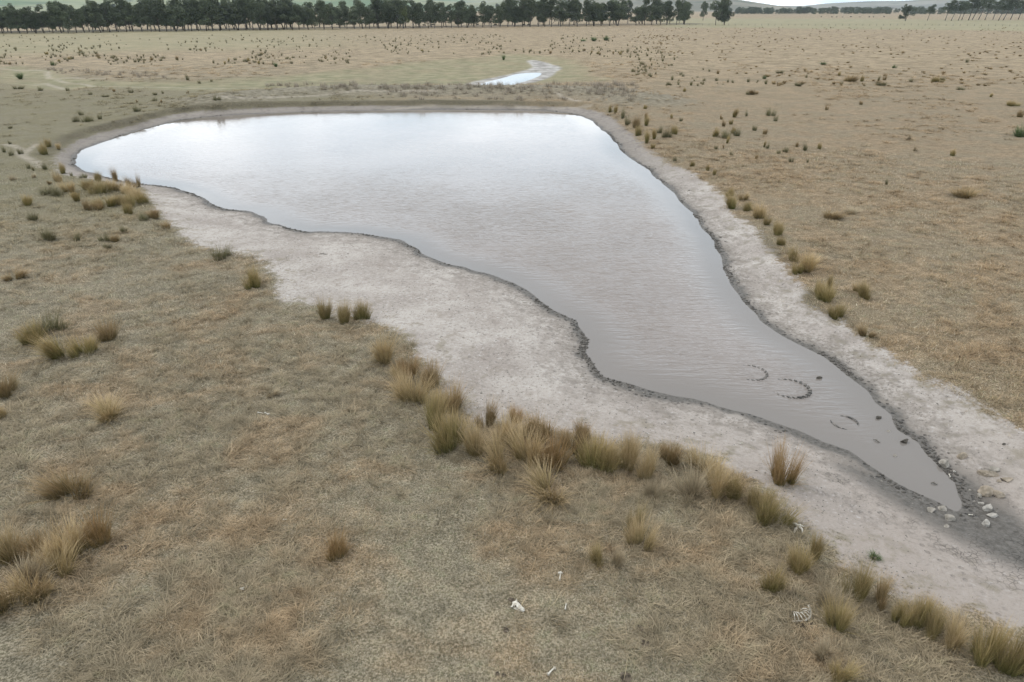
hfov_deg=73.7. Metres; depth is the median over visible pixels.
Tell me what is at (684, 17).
gum tree
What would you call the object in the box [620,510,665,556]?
rush tussock
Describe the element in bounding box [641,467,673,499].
rush tussock
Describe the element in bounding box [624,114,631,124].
rush tussock
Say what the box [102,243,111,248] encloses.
rush tussock
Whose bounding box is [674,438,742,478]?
rush tussock
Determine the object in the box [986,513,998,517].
rock
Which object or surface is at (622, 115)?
rush tussock
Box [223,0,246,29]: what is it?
gum tree
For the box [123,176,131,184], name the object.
rush tussock
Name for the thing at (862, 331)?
rush tussock
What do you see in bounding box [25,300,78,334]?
rush tussock
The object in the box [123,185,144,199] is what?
rush tussock
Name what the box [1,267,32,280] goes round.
rush tussock
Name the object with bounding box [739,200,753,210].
rush tussock
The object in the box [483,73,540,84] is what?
water
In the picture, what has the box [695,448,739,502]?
rush tussock
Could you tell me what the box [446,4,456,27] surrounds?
gum tree
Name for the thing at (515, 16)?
gum tree
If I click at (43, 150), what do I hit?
rush tussock
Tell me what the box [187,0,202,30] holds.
gum tree
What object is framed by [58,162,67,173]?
rush tussock
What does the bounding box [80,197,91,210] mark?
rush tussock
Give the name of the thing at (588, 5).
gum tree
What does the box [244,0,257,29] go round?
gum tree
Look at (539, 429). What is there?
rush tussock
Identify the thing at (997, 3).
gum tree
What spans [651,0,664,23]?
gum tree
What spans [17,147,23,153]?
rush tussock
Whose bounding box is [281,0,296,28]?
gum tree
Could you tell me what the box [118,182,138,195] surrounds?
rush tussock
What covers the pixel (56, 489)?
rush tussock
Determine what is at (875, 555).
green weed
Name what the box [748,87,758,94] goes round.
rush tussock
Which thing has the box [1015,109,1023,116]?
rush tussock
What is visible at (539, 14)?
gum tree
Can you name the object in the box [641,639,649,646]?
dung pat
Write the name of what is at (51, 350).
rush tussock
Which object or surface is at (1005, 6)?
gum tree
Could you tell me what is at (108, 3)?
gum tree
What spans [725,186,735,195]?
rush tussock
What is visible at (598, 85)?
dead weeds
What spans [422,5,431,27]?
gum tree
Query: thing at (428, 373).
rush tussock
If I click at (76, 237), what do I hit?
rush tussock
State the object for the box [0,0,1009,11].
hills
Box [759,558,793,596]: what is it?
rush tussock
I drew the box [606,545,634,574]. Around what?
rush tussock
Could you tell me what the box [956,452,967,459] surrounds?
rock
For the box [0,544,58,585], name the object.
rush tussock
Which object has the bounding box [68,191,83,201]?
rush tussock
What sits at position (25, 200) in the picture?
rush tussock
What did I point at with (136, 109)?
rush tussock
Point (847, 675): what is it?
rush tussock
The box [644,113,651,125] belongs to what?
rush tussock
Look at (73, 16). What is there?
gum tree
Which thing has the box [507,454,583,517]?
rush tussock
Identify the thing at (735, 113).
rush tussock
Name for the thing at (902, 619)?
rush tussock
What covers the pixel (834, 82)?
straw tufts
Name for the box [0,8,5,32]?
gum tree
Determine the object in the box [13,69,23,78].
green weed
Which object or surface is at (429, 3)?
gum tree
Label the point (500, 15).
gum tree
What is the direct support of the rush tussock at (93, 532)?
on the ground at (552, 375)
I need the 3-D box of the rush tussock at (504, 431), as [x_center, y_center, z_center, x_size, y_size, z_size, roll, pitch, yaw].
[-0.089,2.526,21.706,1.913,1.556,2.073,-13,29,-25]
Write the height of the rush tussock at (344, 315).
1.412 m
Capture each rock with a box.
[927,507,935,512]
[938,505,946,510]
[939,459,948,467]
[945,514,955,520]
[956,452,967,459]
[976,470,999,476]
[977,485,993,496]
[981,519,989,526]
[982,504,992,511]
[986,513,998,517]
[988,466,999,471]
[993,490,1005,498]
[1000,477,1013,481]
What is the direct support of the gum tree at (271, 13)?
on the ground at (552, 375)
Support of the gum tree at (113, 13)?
on the ground at (552, 375)
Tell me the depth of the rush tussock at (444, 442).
21.37 m
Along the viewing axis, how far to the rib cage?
15.42 m
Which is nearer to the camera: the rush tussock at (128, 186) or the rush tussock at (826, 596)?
the rush tussock at (826, 596)
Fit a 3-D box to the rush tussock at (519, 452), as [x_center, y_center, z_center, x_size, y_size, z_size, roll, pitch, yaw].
[0.481,2.922,20.558,2.247,1.885,2.132,9,28,18]
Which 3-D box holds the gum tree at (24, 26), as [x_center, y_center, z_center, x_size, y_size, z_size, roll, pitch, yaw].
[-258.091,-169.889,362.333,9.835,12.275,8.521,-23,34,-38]
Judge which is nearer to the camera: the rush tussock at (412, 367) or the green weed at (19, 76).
the rush tussock at (412, 367)
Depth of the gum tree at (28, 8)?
375.90 m
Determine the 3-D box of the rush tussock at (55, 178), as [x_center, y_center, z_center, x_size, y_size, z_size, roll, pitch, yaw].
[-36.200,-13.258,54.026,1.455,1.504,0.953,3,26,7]
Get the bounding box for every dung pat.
[619,671,632,681]
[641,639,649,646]
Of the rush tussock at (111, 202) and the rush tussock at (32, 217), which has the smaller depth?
the rush tussock at (32, 217)
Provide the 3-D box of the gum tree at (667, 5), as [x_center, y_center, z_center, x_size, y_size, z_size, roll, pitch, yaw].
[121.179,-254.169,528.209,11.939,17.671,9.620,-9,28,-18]
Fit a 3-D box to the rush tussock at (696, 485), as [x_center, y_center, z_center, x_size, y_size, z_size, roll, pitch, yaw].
[5.044,3.805,19.067,2.021,1.541,2.064,4,26,9]
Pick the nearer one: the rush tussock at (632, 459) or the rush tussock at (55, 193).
the rush tussock at (632, 459)
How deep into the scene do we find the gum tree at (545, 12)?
482.75 m
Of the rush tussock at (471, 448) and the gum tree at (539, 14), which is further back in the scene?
the gum tree at (539, 14)
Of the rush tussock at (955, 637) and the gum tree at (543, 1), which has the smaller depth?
the rush tussock at (955, 637)
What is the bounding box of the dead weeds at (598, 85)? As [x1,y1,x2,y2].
[45,66,639,100]
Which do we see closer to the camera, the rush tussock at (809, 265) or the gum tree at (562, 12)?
the rush tussock at (809, 265)
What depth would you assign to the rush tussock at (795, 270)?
35.80 m
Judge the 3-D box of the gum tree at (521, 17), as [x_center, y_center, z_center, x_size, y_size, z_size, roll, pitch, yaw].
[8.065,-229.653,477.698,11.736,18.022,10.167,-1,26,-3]
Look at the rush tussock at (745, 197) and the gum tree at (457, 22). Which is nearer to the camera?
the rush tussock at (745, 197)
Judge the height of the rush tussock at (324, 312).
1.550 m
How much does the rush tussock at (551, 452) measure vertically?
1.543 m
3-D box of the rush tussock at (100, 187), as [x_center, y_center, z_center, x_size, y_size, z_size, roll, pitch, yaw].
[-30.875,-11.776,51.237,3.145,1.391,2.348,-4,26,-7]
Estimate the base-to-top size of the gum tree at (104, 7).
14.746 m
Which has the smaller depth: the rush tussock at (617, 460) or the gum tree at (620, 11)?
the rush tussock at (617, 460)
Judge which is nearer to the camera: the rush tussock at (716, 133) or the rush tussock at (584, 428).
the rush tussock at (584, 428)
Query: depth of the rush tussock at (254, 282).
33.93 m
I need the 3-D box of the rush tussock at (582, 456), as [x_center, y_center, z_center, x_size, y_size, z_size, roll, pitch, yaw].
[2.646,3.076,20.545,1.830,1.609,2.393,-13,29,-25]
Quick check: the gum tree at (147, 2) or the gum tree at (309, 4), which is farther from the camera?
the gum tree at (309, 4)
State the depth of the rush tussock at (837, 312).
30.76 m
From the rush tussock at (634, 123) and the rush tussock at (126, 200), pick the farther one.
the rush tussock at (634, 123)
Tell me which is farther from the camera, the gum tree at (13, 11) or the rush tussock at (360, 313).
the gum tree at (13, 11)
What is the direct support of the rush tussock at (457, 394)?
on the ground at (552, 375)
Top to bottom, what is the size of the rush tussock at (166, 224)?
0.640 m
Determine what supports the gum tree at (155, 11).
on the ground at (552, 375)
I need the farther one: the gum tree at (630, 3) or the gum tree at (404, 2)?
the gum tree at (630, 3)
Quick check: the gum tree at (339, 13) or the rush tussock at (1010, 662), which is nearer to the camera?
the rush tussock at (1010, 662)
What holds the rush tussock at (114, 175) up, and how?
on the ground at (552, 375)
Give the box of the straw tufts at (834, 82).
[614,27,1023,86]
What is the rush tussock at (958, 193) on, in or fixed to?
on the ground at (552, 375)
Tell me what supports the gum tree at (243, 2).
on the ground at (552, 375)
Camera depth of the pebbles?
24.65 m
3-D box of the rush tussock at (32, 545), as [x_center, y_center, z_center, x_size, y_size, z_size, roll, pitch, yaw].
[-11.723,4.798,16.825,1.655,1.417,2.260,4,26,8]
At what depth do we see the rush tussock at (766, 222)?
43.75 m
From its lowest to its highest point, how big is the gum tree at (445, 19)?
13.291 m
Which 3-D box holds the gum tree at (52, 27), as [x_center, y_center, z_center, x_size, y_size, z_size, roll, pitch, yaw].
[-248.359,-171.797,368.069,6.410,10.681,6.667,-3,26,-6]
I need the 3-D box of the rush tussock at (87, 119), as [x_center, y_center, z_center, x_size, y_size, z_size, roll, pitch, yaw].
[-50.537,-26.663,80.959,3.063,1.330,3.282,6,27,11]
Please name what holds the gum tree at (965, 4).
on the ground at (552, 375)
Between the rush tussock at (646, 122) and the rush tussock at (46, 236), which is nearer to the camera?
the rush tussock at (46, 236)
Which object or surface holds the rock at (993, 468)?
on the ground at (552, 375)
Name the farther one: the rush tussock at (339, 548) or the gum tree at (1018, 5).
the gum tree at (1018, 5)
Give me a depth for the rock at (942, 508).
19.62 m
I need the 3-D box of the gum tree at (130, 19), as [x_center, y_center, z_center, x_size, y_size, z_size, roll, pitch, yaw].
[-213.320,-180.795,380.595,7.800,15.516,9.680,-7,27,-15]
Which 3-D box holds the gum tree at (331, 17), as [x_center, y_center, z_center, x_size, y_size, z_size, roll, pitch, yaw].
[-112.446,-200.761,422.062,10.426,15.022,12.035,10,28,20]
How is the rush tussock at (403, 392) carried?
on the ground at (552, 375)
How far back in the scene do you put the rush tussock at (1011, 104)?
95.47 m
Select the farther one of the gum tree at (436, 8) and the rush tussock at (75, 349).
the gum tree at (436, 8)
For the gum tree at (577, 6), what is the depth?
491.18 m
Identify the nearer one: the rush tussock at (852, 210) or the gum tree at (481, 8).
the rush tussock at (852, 210)
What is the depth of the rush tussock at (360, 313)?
30.58 m
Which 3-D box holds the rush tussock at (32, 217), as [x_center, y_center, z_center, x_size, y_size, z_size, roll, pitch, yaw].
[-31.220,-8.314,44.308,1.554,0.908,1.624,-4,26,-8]
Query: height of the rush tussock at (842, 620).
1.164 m
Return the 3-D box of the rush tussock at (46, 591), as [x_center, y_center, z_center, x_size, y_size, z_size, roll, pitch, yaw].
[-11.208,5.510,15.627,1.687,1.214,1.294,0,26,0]
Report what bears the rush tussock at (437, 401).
on the ground at (552, 375)
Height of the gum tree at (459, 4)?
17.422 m
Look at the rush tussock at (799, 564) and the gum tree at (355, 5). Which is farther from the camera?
the gum tree at (355, 5)
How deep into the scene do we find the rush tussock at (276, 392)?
24.43 m
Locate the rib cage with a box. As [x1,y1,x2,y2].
[792,604,812,626]
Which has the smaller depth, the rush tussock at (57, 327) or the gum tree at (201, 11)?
the rush tussock at (57, 327)
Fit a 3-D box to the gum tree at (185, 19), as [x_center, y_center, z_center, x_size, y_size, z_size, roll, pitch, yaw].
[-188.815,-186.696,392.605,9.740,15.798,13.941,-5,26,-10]
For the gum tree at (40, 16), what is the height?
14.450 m
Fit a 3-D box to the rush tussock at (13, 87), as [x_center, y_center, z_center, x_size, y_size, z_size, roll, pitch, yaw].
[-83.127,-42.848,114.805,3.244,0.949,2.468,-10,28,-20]
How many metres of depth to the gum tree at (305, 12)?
415.10 m
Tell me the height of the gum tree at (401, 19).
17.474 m
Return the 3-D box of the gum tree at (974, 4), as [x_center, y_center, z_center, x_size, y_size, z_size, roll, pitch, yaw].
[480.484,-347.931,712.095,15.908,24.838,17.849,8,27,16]
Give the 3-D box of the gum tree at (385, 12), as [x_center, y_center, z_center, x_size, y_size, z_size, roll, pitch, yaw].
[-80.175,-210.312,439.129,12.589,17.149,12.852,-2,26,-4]
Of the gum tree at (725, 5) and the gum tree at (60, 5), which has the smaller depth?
the gum tree at (60, 5)
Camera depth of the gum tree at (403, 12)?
438.65 m
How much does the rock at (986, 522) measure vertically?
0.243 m
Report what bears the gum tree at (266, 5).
on the ground at (552, 375)
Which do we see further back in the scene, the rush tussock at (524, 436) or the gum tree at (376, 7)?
the gum tree at (376, 7)
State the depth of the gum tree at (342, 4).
459.25 m
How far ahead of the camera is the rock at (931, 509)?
19.54 m
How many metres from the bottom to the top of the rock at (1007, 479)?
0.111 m
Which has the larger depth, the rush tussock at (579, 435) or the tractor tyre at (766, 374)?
the tractor tyre at (766, 374)
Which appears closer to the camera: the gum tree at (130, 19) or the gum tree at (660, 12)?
the gum tree at (130, 19)
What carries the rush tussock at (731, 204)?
on the ground at (552, 375)
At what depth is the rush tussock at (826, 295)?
32.38 m
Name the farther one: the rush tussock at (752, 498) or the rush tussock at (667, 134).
the rush tussock at (667, 134)
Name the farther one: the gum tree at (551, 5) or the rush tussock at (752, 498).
the gum tree at (551, 5)
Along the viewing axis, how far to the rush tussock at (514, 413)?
23.00 m
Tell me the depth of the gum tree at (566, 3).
538.65 m
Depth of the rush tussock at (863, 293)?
32.67 m
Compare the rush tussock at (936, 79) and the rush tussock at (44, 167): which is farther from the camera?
the rush tussock at (936, 79)
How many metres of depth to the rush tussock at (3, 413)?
22.84 m
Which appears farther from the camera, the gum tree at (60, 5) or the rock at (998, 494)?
the gum tree at (60, 5)
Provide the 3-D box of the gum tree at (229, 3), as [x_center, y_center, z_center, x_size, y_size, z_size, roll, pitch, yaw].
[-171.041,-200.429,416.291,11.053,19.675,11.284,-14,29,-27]
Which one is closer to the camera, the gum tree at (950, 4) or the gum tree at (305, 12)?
the gum tree at (305, 12)
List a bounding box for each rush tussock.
[0,365,31,398]
[0,404,11,418]
[0,513,34,565]
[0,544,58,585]
[0,560,61,617]
[0,563,68,615]
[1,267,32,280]
[4,316,48,348]
[6,147,13,155]
[6,511,72,565]
[10,85,26,88]
[10,458,112,512]
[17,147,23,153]
[17,193,33,205]
[24,327,66,365]
[25,207,40,220]
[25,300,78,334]
[25,527,89,577]
[35,139,49,154]
[35,225,61,240]
[37,181,57,195]
[37,499,94,564]
[38,160,47,169]
[42,135,52,146]
[48,169,62,182]
[49,182,66,196]
[53,178,76,192]
[55,330,101,359]
[57,498,123,554]
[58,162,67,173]
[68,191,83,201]
[71,231,81,241]
[71,388,133,427]
[77,113,95,121]
[77,178,97,190]
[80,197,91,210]
[85,175,119,193]
[85,315,127,341]
[88,193,120,207]
[90,198,106,209]
[93,170,102,181]
[97,233,111,240]
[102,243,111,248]
[105,177,125,190]
[108,167,119,180]
[108,233,121,241]
[114,187,135,204]
[117,225,126,232]
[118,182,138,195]
[119,191,138,206]
[120,202,133,214]
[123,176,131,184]
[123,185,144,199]
[131,103,142,111]
[131,171,143,187]
[132,190,151,203]
[134,211,148,220]
[145,206,161,218]
[157,220,175,228]
[206,240,245,260]
[211,92,220,100]
[240,261,261,291]
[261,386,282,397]
[309,291,334,319]
[317,523,351,563]
[332,296,356,324]
[350,298,376,319]
[366,317,405,366]
[385,361,443,403]
[386,359,408,381]
[389,346,425,379]
[407,354,448,389]
[409,380,457,431]
[412,401,481,455]
[431,376,469,412]
[452,416,495,460]
[471,394,502,428]
[474,417,511,478]
[482,400,533,445]
[496,415,563,472]
[500,400,525,421]
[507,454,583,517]
[512,415,553,440]
[513,403,566,445]
[520,425,582,472]
[558,414,598,455]
[568,415,594,437]
[568,425,629,473]
[582,538,609,569]
[585,432,627,478]
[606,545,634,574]
[612,424,647,472]
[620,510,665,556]
[621,106,627,118]
[622,492,652,534]
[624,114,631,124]
[631,113,641,127]
[633,436,661,481]
[634,122,641,135]
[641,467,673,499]
[643,130,650,142]
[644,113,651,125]
[651,128,656,138]
[657,435,689,470]
[661,124,672,137]
[664,453,726,510]
[670,122,678,133]
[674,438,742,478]
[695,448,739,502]
[711,126,721,136]
[718,467,753,503]
[721,128,731,138]
[723,190,739,208]
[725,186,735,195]
[731,106,739,116]
[732,127,743,135]
[738,190,751,199]
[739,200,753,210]
[739,477,791,513]
[744,197,774,218]
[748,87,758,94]
[748,482,813,532]
[759,434,814,486]
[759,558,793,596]
[762,213,774,224]
[764,107,778,115]
[770,217,787,235]
[776,233,787,245]
[780,534,818,575]
[786,244,800,261]
[787,247,825,276]
[790,262,804,274]
[805,528,831,559]
[807,566,862,613]
[807,629,839,662]
[812,276,843,302]
[812,588,867,640]
[814,277,827,293]
[817,207,853,220]
[823,274,834,288]
[823,300,850,320]
[823,653,866,681]
[834,558,882,603]
[838,204,861,214]
[843,73,864,81]
[849,277,875,300]
[852,280,871,291]
[853,322,878,337]
[872,569,898,613]
[877,81,889,85]
[890,594,919,628]
[892,590,952,629]
[920,597,957,643]
[931,76,950,82]
[937,606,975,657]
[943,186,989,198]
[949,150,955,155]
[965,607,1023,673]
[987,624,1023,678]
[1006,100,1022,105]
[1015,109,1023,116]
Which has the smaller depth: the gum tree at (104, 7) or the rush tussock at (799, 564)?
the rush tussock at (799, 564)
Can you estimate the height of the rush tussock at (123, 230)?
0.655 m
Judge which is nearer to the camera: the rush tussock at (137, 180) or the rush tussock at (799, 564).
the rush tussock at (799, 564)
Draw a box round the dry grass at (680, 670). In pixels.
[0,138,1023,681]
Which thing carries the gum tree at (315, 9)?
on the ground at (552, 375)
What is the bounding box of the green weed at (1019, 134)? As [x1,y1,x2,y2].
[1009,122,1023,136]
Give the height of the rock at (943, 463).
0.275 m
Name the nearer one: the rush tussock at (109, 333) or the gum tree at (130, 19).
the rush tussock at (109, 333)
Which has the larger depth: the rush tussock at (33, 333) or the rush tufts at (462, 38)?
the rush tufts at (462, 38)
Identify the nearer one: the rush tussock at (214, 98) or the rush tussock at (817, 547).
the rush tussock at (817, 547)
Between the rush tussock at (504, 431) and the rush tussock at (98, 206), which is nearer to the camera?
the rush tussock at (504, 431)
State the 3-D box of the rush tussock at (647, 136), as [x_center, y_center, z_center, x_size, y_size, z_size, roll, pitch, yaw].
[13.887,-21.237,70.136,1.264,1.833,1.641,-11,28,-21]
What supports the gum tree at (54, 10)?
on the ground at (552, 375)
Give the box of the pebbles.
[124,136,1019,604]
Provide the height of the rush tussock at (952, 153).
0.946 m
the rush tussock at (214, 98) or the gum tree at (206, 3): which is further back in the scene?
the gum tree at (206, 3)
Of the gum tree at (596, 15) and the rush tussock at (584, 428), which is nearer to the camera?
the rush tussock at (584, 428)
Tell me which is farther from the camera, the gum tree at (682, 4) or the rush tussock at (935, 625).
the gum tree at (682, 4)
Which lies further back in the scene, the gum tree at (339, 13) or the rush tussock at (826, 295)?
the gum tree at (339, 13)
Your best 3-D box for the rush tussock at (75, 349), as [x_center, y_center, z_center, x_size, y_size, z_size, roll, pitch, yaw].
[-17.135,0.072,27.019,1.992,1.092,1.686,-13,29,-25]
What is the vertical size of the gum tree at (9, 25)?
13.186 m
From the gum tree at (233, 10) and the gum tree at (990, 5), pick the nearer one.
the gum tree at (233, 10)
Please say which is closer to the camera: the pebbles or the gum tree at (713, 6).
the pebbles
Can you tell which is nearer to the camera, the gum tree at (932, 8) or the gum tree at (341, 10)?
the gum tree at (341, 10)
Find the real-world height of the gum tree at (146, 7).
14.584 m
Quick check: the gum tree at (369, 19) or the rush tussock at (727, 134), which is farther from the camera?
the gum tree at (369, 19)
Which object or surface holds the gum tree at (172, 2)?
on the ground at (552, 375)
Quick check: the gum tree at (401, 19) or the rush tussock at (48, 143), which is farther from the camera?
the gum tree at (401, 19)
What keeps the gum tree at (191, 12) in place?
on the ground at (552, 375)
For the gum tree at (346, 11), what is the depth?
428.26 m
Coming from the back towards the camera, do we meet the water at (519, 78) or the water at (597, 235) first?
the water at (519, 78)
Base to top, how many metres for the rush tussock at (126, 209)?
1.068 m
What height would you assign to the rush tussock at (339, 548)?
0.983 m
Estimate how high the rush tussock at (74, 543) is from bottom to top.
1.680 m
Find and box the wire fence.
[676,23,1010,25]
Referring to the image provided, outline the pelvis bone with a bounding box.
[793,523,803,532]
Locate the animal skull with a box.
[508,598,524,611]
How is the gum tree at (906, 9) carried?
on the ground at (552, 375)
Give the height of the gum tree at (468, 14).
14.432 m
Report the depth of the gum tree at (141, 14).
380.47 m
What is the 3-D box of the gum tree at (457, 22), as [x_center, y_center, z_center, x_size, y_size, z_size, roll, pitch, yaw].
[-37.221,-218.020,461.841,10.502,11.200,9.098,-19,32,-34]
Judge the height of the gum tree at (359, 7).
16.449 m
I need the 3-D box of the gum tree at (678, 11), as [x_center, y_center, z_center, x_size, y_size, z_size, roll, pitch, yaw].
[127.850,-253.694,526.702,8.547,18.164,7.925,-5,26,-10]
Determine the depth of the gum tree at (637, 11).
510.81 m
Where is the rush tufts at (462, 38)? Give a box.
[0,34,767,86]
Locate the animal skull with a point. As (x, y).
(517, 604)
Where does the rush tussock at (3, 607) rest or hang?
on the ground at (552, 375)
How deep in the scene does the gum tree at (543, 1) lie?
509.77 m
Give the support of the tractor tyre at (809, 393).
in the water at (597, 235)
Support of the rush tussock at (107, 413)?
on the ground at (552, 375)
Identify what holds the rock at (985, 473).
on the ground at (552, 375)
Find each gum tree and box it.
[0,6,15,32]
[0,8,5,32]
[6,8,23,32]
[7,3,17,24]
[15,8,34,32]
[22,6,39,31]
[23,10,41,32]
[32,4,52,32]
[43,13,57,30]
[45,1,64,32]
[49,0,70,31]
[60,11,72,32]
[65,6,80,32]
[67,5,77,26]
[76,8,87,32]
[83,6,99,31]
[86,1,106,32]
[97,3,116,31]
[102,0,123,30]
[108,7,123,31]
[113,0,132,31]
[118,5,135,30]
[122,1,137,31]
[132,3,144,30]
[132,7,146,31]
[139,4,156,31]
[141,0,160,30]
[146,0,168,31]
[152,0,167,30]
[163,4,185,30]
[167,0,193,29]
[174,1,191,30]
[181,0,196,30]
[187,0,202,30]
[197,0,212,30]
[197,0,219,30]
[205,0,230,30]
[218,1,234,29]
[219,0,235,29]
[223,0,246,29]
[235,0,249,29]
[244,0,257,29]
[248,0,265,29]
[259,0,275,29]
[263,0,287,29]
[269,0,292,28]
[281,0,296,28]
[289,3,305,29]
[301,4,312,29]
[304,2,315,27]
[309,7,318,26]
[312,0,326,26]
[314,0,331,28]
[320,3,339,28]
[332,7,347,27]
[334,8,345,26]
[336,0,349,17]
[340,8,350,24]
[347,9,358,28]
[350,0,366,28]
[353,0,364,26]
[363,7,376,28]
[366,0,386,27]
[378,0,395,27]
[385,0,406,27]
[397,5,409,27]
[400,0,411,27]
[404,0,420,27]
[412,2,427,27]
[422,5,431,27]
[423,0,432,26]
[429,2,439,27]
[432,2,445,25]
[438,7,448,24]
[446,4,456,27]
[453,10,463,27]
[454,0,464,26]
[458,4,476,27]
[471,12,479,23]
[476,1,488,26]
[484,5,497,26]
[495,8,504,23]
[500,0,514,26]
[509,6,520,26]
[516,0,531,26]
[523,0,539,26]
[535,1,543,26]
[536,0,548,24]
[539,4,550,26]
[544,0,558,26]
[550,0,567,25]
[558,0,568,23]
[565,2,573,23]
[566,0,581,24]
[571,0,583,25]
[578,0,593,25]
[586,0,603,25]
[599,3,607,24]
[601,0,617,25]
[610,0,628,25]
[623,0,634,23]
[630,6,641,22]
[637,5,648,23]
[639,0,652,24]
[646,5,659,24]
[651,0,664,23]
[654,6,666,24]
[662,0,673,24]
[671,0,683,23]
[680,0,692,23]
[680,1,693,24]
[700,1,708,16]
[709,0,726,23]
[716,0,734,24]
[898,4,915,20]
[925,4,936,19]
[943,0,956,19]
[951,1,964,20]
[958,1,971,20]
[968,0,980,19]
[978,0,996,19]
[984,0,998,18]
[992,0,1004,19]
[998,0,1013,20]
[1003,0,1022,19]
[1010,1,1023,19]
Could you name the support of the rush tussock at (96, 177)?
on the ground at (552, 375)
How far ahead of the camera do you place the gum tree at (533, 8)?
475.23 m
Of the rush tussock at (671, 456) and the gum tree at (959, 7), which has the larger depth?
the gum tree at (959, 7)
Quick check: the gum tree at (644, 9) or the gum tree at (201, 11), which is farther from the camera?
the gum tree at (644, 9)
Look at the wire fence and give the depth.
512.41 m
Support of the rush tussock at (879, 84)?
on the ground at (552, 375)
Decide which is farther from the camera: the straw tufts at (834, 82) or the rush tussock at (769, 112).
the straw tufts at (834, 82)
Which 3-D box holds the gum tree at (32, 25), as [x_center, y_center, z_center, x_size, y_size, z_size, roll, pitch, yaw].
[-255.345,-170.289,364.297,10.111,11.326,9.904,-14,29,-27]
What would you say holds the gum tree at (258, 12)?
on the ground at (552, 375)
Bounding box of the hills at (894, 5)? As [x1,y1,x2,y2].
[433,0,1023,9]
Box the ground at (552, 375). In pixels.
[0,9,1023,681]
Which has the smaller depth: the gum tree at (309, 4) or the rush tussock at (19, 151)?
the rush tussock at (19, 151)
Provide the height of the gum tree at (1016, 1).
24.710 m
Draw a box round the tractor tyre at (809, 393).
[777,378,811,398]
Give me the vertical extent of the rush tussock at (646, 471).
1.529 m
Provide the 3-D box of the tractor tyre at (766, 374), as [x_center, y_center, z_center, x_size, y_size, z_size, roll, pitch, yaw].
[9.473,1.494,27.157,1.439,0.563,1.440,5,26,14]
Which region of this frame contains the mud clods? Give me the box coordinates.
[69,109,980,515]
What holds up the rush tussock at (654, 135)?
on the ground at (552, 375)
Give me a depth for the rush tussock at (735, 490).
19.27 m
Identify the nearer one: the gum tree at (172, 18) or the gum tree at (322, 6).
the gum tree at (172, 18)
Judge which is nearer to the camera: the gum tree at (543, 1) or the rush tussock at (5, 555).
the rush tussock at (5, 555)
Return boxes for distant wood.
[729,6,1023,13]
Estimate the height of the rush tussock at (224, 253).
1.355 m
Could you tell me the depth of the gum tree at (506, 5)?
472.20 m
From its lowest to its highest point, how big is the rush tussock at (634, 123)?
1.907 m
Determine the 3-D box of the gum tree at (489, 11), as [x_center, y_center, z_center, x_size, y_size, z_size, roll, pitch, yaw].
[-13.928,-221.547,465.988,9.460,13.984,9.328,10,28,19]
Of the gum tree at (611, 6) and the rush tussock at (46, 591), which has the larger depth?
the gum tree at (611, 6)
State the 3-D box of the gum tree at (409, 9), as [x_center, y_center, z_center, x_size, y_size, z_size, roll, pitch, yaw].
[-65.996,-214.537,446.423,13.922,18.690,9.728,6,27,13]
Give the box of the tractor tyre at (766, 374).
[747,365,768,380]
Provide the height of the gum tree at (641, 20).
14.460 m
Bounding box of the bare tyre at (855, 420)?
[830,415,858,429]
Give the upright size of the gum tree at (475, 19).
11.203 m
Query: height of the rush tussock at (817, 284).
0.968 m
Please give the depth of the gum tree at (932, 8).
712.04 m
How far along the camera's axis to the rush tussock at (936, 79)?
124.64 m
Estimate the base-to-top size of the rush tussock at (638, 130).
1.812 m
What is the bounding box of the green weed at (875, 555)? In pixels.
[865,550,885,563]
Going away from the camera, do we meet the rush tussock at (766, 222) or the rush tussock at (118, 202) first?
the rush tussock at (766, 222)
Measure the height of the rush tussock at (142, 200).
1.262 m
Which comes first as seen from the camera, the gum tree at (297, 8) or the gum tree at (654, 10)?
the gum tree at (297, 8)
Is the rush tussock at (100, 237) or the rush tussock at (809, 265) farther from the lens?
the rush tussock at (100, 237)
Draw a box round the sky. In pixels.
[744,0,907,5]
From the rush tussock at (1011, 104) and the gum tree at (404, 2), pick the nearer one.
the rush tussock at (1011, 104)
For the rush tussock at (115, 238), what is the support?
on the ground at (552, 375)
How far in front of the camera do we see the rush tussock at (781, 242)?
40.05 m
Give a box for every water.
[75,109,961,510]
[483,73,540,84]
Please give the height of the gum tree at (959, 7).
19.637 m
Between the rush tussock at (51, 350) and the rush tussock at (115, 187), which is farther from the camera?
the rush tussock at (115, 187)
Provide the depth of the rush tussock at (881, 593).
15.82 m
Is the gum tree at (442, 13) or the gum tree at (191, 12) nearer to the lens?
the gum tree at (191, 12)
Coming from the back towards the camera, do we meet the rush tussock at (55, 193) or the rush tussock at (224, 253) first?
the rush tussock at (55, 193)
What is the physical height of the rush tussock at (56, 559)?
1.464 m
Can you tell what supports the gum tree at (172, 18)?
on the ground at (552, 375)
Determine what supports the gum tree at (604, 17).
on the ground at (552, 375)
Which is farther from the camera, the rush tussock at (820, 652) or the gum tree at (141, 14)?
the gum tree at (141, 14)
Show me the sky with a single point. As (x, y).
(772, 2)
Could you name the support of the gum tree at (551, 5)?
on the ground at (552, 375)
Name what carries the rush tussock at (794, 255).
on the ground at (552, 375)
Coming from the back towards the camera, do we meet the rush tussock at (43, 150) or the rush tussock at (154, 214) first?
the rush tussock at (43, 150)
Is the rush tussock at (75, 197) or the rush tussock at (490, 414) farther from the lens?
the rush tussock at (75, 197)
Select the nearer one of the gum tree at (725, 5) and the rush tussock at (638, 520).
the rush tussock at (638, 520)
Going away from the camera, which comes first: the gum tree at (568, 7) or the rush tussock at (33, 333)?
the rush tussock at (33, 333)

